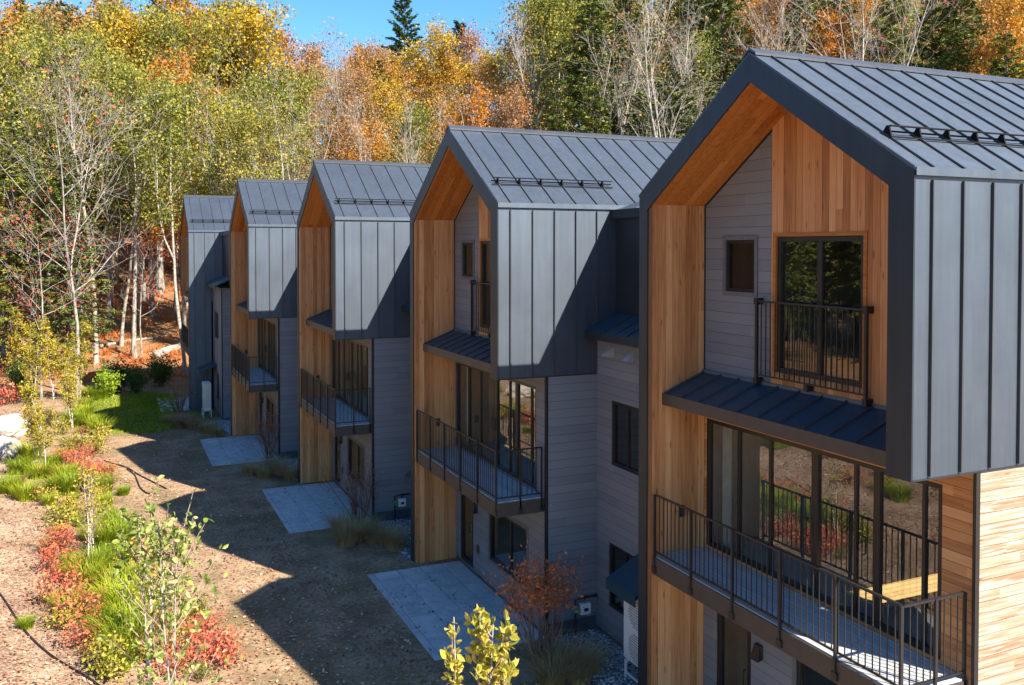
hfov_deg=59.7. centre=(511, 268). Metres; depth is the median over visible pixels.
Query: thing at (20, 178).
hemlock tree
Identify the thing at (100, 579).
fern clump
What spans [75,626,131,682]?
olive shrub
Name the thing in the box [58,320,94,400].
birch sapling
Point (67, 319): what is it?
hemlock tree
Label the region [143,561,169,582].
olive shrub
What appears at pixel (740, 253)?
window
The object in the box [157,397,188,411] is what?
patio
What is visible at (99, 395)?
fern clump
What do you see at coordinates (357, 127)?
bare tree
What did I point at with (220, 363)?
connecting wing
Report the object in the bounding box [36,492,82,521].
olive shrub
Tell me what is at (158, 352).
fallen log
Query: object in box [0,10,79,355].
maple tree
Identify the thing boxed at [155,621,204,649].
fern clump
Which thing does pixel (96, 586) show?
red shrub
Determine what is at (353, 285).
townhouse
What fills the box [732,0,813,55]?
bare tree
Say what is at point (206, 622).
red shrub
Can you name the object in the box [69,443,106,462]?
red shrub
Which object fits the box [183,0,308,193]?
maple tree
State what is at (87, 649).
red shrub
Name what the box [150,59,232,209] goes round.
birch tree
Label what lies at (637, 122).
hemlock tree
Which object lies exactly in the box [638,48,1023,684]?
townhouse
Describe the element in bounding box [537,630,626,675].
dry grass tuft
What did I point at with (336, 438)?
patio door
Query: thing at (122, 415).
lawn grass
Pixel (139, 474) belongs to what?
cable
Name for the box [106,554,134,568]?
olive shrub
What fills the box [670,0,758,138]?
hemlock tree
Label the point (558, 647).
dry grass tuft
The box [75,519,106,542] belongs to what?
red shrub
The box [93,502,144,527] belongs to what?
fern clump
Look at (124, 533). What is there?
fern clump
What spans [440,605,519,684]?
young tree
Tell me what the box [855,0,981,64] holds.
maple tree
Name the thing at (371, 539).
dry grass tuft
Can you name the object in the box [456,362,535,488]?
sliding door
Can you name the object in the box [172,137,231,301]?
hemlock tree
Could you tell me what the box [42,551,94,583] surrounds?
red shrub
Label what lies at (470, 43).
maple tree
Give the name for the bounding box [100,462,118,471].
fern clump
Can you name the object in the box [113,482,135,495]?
fern clump
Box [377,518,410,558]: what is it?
gravel bed
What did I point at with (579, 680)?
dry grass tuft
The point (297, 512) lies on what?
patio
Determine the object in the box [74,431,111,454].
olive shrub
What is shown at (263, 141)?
bare tree
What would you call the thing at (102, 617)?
fern clump
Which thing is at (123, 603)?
fern clump
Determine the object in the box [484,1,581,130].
bare tree
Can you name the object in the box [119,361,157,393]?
evergreen bush
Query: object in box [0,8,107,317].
maple tree
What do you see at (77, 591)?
red shrub
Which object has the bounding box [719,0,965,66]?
bare tree
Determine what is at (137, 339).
fallen log
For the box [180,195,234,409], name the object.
townhouse
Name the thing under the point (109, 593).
fern clump
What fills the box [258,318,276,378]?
sliding door
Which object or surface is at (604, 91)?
bare tree
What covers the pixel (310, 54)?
maple tree
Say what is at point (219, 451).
patio
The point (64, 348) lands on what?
birch sapling
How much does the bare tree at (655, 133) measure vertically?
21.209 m
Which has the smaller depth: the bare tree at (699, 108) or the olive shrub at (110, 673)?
the olive shrub at (110, 673)
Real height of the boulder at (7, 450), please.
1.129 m
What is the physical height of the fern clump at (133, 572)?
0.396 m
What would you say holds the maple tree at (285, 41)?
on the ground at (352, 561)
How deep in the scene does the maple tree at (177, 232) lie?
65.20 m
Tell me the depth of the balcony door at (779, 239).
13.07 m
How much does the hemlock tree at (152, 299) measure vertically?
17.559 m
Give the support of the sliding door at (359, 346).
in the townhouse at (353, 285)
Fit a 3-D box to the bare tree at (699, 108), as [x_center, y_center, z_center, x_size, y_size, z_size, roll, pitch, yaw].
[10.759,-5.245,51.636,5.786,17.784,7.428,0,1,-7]
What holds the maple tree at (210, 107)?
on the ground at (352, 561)
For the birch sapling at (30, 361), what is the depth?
46.60 m
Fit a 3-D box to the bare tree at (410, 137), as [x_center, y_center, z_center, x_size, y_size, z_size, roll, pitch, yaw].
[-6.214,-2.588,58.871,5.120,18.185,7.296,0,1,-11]
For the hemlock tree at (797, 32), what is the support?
on the ground at (352, 561)
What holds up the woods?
on the ground at (352, 561)
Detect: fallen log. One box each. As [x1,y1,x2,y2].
[90,334,170,348]
[152,343,180,357]
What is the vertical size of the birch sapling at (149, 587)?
3.025 m
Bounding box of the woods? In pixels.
[0,0,1023,300]
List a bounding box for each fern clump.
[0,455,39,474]
[0,468,38,494]
[1,476,48,501]
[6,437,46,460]
[7,612,41,629]
[20,458,58,479]
[33,490,62,505]
[33,535,61,553]
[34,471,73,493]
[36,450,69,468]
[38,465,96,495]
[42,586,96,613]
[45,461,76,479]
[47,544,107,568]
[54,551,114,586]
[58,408,97,427]
[64,400,100,417]
[66,493,80,500]
[68,538,132,572]
[69,520,110,540]
[70,516,135,550]
[71,595,171,646]
[73,515,86,526]
[73,599,89,614]
[74,395,94,406]
[75,603,127,637]
[76,413,108,427]
[76,571,144,608]
[77,385,94,397]
[77,604,146,643]
[77,620,154,672]
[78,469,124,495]
[80,560,137,588]
[81,606,104,624]
[82,384,112,400]
[82,416,118,433]
[82,566,171,608]
[82,588,156,620]
[91,516,148,544]
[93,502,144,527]
[94,490,121,505]
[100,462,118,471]
[112,540,144,560]
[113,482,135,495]
[115,558,145,580]
[141,521,165,542]
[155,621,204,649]
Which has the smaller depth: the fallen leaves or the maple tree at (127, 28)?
the fallen leaves
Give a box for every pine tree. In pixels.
[381,0,433,152]
[432,20,472,140]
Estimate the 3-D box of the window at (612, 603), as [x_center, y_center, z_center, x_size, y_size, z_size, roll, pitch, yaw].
[2.338,6.401,18.180,0.090,1.350,1.230,-1,1,-24]
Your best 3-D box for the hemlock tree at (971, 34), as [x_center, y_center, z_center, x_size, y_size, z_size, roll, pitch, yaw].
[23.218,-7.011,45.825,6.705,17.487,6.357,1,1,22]
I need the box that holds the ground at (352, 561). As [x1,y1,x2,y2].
[0,121,594,684]
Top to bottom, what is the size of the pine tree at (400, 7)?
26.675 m
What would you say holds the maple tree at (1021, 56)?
on the ground at (352, 561)
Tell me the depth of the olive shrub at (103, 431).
37.77 m
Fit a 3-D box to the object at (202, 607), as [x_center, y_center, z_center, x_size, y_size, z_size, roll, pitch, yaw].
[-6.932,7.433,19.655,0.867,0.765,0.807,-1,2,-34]
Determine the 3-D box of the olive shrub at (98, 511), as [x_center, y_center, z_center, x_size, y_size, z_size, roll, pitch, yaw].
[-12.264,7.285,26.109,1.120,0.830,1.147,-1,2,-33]
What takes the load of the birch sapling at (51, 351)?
on the ground at (352, 561)
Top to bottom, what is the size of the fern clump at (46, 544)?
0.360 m
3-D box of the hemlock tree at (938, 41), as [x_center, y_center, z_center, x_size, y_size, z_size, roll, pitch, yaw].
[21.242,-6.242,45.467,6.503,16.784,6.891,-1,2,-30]
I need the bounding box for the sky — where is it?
[0,0,983,145]
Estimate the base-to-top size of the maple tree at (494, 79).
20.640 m
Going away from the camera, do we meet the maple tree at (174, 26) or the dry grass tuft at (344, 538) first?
the dry grass tuft at (344, 538)
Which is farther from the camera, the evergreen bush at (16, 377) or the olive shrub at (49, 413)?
the evergreen bush at (16, 377)
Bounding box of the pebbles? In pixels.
[219,420,637,684]
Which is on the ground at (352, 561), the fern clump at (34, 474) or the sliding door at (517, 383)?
the fern clump at (34, 474)
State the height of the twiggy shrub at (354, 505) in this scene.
2.205 m
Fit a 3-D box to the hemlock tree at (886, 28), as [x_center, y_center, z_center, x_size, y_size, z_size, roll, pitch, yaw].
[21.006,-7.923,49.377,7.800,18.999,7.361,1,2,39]
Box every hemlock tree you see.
[0,111,57,354]
[0,121,65,367]
[0,146,69,366]
[0,191,26,288]
[17,133,83,329]
[19,141,123,372]
[69,174,106,271]
[79,108,145,319]
[113,118,182,315]
[137,208,178,256]
[141,143,197,310]
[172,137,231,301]
[535,0,598,131]
[541,97,569,131]
[555,0,630,134]
[576,75,613,134]
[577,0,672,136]
[621,89,657,136]
[656,0,725,137]
[661,69,699,138]
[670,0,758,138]
[768,0,829,53]
[798,0,867,57]
[857,0,922,65]
[906,0,965,71]
[928,0,995,71]
[936,21,976,72]
[984,31,1023,78]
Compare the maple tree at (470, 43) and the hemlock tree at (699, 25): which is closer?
the hemlock tree at (699, 25)
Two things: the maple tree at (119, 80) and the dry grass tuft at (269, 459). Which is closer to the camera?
the dry grass tuft at (269, 459)
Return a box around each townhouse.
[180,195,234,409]
[229,178,307,458]
[297,159,430,521]
[410,125,681,638]
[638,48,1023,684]
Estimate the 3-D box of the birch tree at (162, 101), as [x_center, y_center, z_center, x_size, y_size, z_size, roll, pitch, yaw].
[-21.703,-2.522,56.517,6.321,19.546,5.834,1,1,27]
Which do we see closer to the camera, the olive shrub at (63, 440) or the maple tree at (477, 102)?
the olive shrub at (63, 440)
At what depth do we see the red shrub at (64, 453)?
33.65 m
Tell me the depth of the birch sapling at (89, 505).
22.60 m
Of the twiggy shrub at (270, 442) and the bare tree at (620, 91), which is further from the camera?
the bare tree at (620, 91)
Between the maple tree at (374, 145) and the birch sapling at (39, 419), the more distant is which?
the maple tree at (374, 145)
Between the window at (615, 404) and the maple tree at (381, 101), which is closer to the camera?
the window at (615, 404)
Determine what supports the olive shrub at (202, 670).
on the ground at (352, 561)
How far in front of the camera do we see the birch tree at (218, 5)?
84.61 m
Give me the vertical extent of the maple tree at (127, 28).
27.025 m
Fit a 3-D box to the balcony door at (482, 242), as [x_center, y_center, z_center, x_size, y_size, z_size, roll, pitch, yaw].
[-0.377,0.361,20.972,0.158,2.160,1.890,-1,1,-24]
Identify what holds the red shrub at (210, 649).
on the ground at (352, 561)
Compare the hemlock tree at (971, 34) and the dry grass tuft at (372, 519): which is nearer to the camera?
the dry grass tuft at (372, 519)
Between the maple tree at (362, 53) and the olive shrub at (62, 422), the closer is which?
the olive shrub at (62, 422)
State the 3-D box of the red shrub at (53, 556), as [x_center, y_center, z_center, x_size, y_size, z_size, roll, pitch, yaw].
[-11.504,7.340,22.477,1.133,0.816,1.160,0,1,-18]
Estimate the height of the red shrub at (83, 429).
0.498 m
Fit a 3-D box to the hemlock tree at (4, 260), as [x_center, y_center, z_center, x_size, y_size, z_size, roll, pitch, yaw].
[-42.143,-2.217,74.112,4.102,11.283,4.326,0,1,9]
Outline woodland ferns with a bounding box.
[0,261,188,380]
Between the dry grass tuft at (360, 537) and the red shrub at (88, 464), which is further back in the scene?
the red shrub at (88, 464)
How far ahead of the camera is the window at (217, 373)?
44.37 m
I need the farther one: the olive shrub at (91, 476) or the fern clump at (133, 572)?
the olive shrub at (91, 476)
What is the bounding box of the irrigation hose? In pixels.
[0,593,99,684]
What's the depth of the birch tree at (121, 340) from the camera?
63.50 m
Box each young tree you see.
[96,475,229,684]
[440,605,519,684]
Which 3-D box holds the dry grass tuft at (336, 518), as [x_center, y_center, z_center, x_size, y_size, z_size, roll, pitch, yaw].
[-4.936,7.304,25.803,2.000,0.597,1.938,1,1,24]
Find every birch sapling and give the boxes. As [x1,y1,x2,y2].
[0,311,33,371]
[16,320,52,401]
[17,380,56,467]
[24,384,70,464]
[37,315,71,398]
[55,353,88,428]
[57,344,82,413]
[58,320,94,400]
[72,460,108,559]
[75,472,100,554]
[128,515,174,665]
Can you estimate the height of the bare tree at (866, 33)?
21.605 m
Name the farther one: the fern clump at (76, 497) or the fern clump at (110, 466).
the fern clump at (110, 466)
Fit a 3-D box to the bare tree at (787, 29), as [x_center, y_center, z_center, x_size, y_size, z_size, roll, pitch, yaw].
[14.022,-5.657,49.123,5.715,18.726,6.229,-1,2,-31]
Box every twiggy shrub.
[160,374,195,417]
[246,401,284,458]
[317,457,390,529]
[483,540,597,669]
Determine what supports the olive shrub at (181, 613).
on the ground at (352, 561)
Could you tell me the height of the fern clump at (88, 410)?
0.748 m
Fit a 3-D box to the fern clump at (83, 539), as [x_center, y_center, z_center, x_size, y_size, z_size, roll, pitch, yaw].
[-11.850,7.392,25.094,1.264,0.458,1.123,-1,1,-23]
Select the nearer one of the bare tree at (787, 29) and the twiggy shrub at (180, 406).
the twiggy shrub at (180, 406)
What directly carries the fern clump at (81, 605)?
on the ground at (352, 561)
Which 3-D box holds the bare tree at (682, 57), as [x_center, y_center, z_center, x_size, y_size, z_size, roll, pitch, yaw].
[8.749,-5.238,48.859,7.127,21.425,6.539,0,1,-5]
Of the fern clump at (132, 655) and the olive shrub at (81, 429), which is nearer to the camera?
the fern clump at (132, 655)
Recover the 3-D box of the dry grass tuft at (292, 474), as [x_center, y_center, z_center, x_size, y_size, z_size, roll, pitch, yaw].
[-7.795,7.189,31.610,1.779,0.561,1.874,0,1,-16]
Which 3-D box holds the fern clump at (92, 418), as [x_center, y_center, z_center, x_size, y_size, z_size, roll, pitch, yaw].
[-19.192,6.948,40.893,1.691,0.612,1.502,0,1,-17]
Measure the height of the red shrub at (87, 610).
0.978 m
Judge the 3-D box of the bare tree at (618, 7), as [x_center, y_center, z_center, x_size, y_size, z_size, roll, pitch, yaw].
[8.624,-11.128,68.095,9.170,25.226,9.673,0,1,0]
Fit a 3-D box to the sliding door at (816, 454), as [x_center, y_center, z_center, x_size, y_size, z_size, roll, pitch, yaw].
[4.406,3.755,13.386,0.158,2.220,4.836,-1,1,-24]
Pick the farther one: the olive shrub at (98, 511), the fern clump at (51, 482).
the fern clump at (51, 482)
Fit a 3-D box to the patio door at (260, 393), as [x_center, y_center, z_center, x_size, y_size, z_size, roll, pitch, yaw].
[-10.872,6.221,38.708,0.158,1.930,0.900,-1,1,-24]
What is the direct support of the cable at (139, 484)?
on the ground at (352, 561)
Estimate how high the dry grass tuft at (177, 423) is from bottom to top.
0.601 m
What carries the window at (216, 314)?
in the connecting wing at (220, 363)
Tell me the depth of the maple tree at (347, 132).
66.86 m
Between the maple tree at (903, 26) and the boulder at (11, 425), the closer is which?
the boulder at (11, 425)
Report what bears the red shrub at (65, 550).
on the ground at (352, 561)
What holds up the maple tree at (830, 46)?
on the ground at (352, 561)
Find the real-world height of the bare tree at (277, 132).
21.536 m
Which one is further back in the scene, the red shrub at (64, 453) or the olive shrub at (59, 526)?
the red shrub at (64, 453)
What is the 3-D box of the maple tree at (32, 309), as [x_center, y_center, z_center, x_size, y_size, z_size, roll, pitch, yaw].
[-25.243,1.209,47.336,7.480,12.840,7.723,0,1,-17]
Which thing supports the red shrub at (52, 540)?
on the ground at (352, 561)
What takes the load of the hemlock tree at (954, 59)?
on the ground at (352, 561)
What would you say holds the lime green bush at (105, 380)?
on the ground at (352, 561)
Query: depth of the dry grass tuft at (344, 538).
24.67 m
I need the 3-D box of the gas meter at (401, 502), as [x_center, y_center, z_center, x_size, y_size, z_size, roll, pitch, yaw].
[-3.314,7.176,26.909,0.626,0.801,0.166,-1,1,-24]
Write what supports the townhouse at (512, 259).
on the ground at (352, 561)
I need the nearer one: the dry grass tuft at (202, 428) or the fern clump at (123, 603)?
the fern clump at (123, 603)
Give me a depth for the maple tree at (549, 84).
76.41 m
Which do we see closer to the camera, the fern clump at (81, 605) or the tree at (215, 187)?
the fern clump at (81, 605)
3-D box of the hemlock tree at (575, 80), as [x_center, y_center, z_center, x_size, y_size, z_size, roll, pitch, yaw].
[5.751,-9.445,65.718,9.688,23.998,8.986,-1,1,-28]
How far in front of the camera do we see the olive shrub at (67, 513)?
25.88 m
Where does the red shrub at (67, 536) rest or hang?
on the ground at (352, 561)
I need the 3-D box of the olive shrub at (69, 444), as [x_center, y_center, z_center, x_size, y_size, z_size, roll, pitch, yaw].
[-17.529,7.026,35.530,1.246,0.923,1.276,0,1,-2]
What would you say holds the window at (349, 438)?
in the townhouse at (353, 285)
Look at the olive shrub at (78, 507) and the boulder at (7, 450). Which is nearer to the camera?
the olive shrub at (78, 507)
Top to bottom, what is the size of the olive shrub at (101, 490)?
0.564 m
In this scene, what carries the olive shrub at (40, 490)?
on the ground at (352, 561)
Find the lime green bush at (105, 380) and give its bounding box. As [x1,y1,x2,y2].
[92,367,125,397]
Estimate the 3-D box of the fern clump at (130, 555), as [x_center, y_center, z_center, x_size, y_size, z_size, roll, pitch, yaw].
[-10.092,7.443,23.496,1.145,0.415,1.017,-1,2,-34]
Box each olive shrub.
[29,482,60,499]
[33,500,77,531]
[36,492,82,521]
[37,584,62,601]
[41,599,83,633]
[42,405,66,420]
[50,415,74,433]
[51,519,69,531]
[56,432,77,445]
[57,432,87,451]
[63,497,83,522]
[72,501,113,526]
[73,463,120,493]
[74,424,87,433]
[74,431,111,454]
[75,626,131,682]
[76,495,113,517]
[78,421,112,442]
[82,639,137,683]
[88,481,111,498]
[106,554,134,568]
[119,632,154,664]
[134,566,192,599]
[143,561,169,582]
[153,596,192,624]
[161,622,189,648]
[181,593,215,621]
[191,660,220,681]
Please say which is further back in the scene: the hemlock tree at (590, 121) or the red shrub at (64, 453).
the hemlock tree at (590, 121)
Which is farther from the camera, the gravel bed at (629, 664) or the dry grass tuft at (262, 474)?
the dry grass tuft at (262, 474)
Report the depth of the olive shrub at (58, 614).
19.19 m
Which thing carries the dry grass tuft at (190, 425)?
on the ground at (352, 561)
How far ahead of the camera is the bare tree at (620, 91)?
54.53 m
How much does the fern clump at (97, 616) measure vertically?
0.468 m
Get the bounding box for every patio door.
[259,392,262,433]
[335,436,340,484]
[461,494,472,567]
[717,612,750,684]
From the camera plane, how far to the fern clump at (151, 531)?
24.93 m
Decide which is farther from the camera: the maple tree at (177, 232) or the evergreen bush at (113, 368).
the maple tree at (177, 232)
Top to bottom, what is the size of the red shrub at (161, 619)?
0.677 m
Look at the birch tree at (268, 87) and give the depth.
65.34 m
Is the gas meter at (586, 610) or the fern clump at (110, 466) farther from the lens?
the fern clump at (110, 466)
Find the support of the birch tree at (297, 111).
on the ground at (352, 561)
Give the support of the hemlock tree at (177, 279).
on the ground at (352, 561)
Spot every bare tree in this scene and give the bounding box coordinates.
[0,40,188,393]
[3,28,167,364]
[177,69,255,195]
[237,50,365,179]
[245,92,320,180]
[297,17,388,159]
[330,81,385,160]
[381,87,449,163]
[424,81,499,152]
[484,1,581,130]
[559,8,657,134]
[577,4,673,135]
[589,0,735,137]
[615,0,731,137]
[652,23,730,123]
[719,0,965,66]
[727,0,822,53]
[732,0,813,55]
[784,0,934,66]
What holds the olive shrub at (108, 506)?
on the ground at (352, 561)
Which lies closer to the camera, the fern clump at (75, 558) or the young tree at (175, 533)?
the young tree at (175, 533)
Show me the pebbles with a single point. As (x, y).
(588, 639)
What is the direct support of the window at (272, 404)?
in the townhouse at (263, 292)
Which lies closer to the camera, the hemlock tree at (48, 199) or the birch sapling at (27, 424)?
the birch sapling at (27, 424)
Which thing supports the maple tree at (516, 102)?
on the ground at (352, 561)
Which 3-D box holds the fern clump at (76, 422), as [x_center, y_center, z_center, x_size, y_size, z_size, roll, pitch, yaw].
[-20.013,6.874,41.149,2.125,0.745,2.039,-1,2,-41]
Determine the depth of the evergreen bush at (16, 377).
48.40 m
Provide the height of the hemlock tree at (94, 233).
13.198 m
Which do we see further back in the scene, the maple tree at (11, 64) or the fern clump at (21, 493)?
the maple tree at (11, 64)
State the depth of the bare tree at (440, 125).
61.28 m
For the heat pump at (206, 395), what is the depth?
43.15 m
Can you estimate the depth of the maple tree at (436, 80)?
88.07 m
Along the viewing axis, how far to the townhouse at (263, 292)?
34.96 m
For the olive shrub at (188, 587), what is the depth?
20.67 m
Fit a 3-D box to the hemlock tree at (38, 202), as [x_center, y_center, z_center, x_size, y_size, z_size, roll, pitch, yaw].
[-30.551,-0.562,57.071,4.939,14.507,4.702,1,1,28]
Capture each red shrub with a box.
[0,378,27,405]
[23,563,95,606]
[32,542,77,573]
[36,526,73,555]
[38,519,73,539]
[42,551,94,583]
[43,536,79,562]
[43,585,108,626]
[46,525,79,544]
[51,445,80,464]
[55,447,93,466]
[56,609,112,652]
[60,575,89,602]
[63,626,117,659]
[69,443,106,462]
[73,457,113,471]
[74,425,88,432]
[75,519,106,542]
[80,459,106,472]
[83,456,122,480]
[87,569,114,590]
[131,631,187,662]
[149,604,171,629]
[151,637,194,678]
[168,616,203,635]
[176,618,251,669]
[176,619,219,654]
[185,601,229,633]
[190,620,246,660]
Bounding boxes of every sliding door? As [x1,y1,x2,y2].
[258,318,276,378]
[332,339,367,417]
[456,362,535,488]
[706,418,942,659]
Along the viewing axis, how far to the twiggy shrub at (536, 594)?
17.36 m
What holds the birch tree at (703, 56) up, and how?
on the ground at (352, 561)
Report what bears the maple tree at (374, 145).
on the ground at (352, 561)
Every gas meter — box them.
[392,493,410,520]
[571,593,597,634]
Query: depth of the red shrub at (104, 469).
31.33 m
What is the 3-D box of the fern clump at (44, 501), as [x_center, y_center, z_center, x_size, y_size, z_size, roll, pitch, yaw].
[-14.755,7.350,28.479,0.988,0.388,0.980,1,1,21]
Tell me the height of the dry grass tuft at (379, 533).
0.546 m
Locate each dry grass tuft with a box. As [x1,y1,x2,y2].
[157,411,176,423]
[165,412,197,427]
[166,411,200,419]
[178,412,210,429]
[187,418,218,433]
[205,424,230,436]
[229,458,272,475]
[246,459,279,478]
[254,454,291,469]
[257,452,296,475]
[272,461,297,480]
[311,503,373,533]
[318,515,379,547]
[323,511,385,541]
[352,520,391,543]
[357,511,390,532]
[360,517,410,545]
[368,521,410,551]
[509,641,592,684]
[512,627,610,671]
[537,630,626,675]
[539,645,616,684]
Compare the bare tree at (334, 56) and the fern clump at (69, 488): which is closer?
the fern clump at (69, 488)
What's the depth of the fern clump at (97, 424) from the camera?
39.28 m
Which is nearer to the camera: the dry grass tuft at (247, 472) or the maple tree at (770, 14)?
the dry grass tuft at (247, 472)
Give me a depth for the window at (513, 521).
20.44 m
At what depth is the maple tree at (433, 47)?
87.97 m
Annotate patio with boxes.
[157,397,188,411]
[200,435,275,465]
[262,482,371,532]
[367,561,543,660]
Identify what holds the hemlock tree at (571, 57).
on the ground at (352, 561)
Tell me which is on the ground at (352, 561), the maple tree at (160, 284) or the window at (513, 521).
the maple tree at (160, 284)
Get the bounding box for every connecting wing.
[196,230,230,419]
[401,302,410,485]
[584,202,638,648]
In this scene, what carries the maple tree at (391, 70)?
on the ground at (352, 561)
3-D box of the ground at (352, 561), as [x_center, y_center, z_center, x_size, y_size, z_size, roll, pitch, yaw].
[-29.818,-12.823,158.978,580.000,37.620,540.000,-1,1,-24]
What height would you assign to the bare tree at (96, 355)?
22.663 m
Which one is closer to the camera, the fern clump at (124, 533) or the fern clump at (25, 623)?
the fern clump at (25, 623)
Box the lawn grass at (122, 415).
[61,392,181,433]
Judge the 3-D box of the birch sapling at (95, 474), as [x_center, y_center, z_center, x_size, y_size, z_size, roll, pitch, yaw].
[-10.956,6.456,23.213,0.747,2.491,0.673,1,1,29]
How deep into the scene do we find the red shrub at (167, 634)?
17.70 m
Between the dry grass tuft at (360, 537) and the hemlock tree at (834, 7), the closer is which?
the dry grass tuft at (360, 537)
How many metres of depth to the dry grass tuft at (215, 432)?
39.03 m
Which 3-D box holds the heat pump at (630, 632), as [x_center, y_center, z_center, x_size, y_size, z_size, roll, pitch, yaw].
[2.487,6.987,16.758,0.400,1.745,0.955,-1,1,-24]
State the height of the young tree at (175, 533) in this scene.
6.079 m
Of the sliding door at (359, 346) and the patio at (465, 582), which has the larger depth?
the sliding door at (359, 346)
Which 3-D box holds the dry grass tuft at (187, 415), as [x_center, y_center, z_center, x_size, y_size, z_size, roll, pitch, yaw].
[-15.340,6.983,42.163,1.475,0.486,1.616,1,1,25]
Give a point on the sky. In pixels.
(362, 18)
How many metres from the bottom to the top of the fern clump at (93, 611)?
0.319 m
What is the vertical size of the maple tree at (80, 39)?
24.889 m
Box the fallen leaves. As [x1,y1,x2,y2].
[0,382,596,684]
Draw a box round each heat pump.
[202,381,211,417]
[624,600,637,682]
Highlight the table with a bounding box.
[846,572,937,622]
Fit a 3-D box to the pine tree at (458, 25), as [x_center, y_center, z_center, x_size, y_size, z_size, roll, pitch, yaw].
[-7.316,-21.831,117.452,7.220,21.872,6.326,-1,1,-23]
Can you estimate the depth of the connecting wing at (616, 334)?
18.52 m
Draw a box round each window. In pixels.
[215,312,218,339]
[217,373,218,399]
[266,395,274,436]
[347,435,364,492]
[461,240,474,279]
[488,512,527,592]
[609,543,633,614]
[612,400,638,474]
[722,235,757,296]
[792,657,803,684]
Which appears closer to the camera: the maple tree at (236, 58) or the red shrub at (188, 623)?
the red shrub at (188, 623)
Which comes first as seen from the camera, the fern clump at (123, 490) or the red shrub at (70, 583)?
the red shrub at (70, 583)
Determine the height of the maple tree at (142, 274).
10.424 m
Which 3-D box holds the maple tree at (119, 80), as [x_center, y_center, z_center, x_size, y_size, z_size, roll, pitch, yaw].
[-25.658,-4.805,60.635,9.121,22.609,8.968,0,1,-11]
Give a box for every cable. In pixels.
[105,460,166,488]
[127,469,155,493]
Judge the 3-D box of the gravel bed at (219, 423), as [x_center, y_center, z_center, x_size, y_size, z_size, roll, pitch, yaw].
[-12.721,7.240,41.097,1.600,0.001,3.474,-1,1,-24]
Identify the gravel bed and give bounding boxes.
[216,421,230,433]
[278,458,297,480]
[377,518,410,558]
[553,628,637,684]
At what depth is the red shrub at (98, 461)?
32.29 m
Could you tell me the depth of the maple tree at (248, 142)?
58.12 m
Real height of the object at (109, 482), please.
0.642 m
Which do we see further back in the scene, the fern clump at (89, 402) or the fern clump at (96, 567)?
the fern clump at (89, 402)
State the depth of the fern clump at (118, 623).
18.28 m
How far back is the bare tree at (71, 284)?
49.63 m
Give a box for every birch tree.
[90,80,175,345]
[93,56,181,326]
[109,75,227,375]
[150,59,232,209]
[208,0,288,168]
[208,56,298,191]
[247,81,341,179]
[373,98,439,163]
[641,25,725,135]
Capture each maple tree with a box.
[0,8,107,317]
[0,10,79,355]
[0,170,119,399]
[1,4,150,330]
[10,4,204,302]
[61,31,200,357]
[80,211,179,355]
[94,0,222,293]
[116,0,243,305]
[121,44,235,326]
[163,72,282,213]
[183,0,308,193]
[192,2,311,175]
[195,88,308,195]
[224,20,359,180]
[278,35,347,178]
[298,103,392,168]
[324,31,403,158]
[336,115,411,162]
[337,49,425,156]
[346,70,436,163]
[385,45,470,163]
[388,12,478,162]
[430,77,502,162]
[451,18,503,126]
[468,29,528,127]
[472,18,551,129]
[480,73,559,130]
[490,42,580,129]
[699,0,775,84]
[724,0,815,71]
[800,5,878,59]
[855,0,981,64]
[950,0,1023,76]
[962,12,1023,76]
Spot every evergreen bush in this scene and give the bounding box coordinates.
[2,352,44,398]
[94,354,139,392]
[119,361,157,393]
[144,349,181,387]
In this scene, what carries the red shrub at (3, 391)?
on the ground at (352, 561)
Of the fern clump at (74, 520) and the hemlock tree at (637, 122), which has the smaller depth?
the fern clump at (74, 520)
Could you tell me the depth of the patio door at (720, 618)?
15.29 m
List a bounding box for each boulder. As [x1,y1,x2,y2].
[0,413,29,436]
[0,435,22,457]
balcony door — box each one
[479,238,489,328]
[772,231,867,387]
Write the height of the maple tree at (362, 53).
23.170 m
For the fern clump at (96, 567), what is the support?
on the ground at (352, 561)
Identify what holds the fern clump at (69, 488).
on the ground at (352, 561)
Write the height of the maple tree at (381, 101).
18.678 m
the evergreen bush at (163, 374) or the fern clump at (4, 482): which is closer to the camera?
the fern clump at (4, 482)
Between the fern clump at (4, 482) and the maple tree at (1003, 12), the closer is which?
the fern clump at (4, 482)
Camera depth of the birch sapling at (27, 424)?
32.87 m
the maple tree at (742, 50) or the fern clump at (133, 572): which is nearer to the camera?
the fern clump at (133, 572)
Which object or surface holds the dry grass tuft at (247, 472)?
on the ground at (352, 561)
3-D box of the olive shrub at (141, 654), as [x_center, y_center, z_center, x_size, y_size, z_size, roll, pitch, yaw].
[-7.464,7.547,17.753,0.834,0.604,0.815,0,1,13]

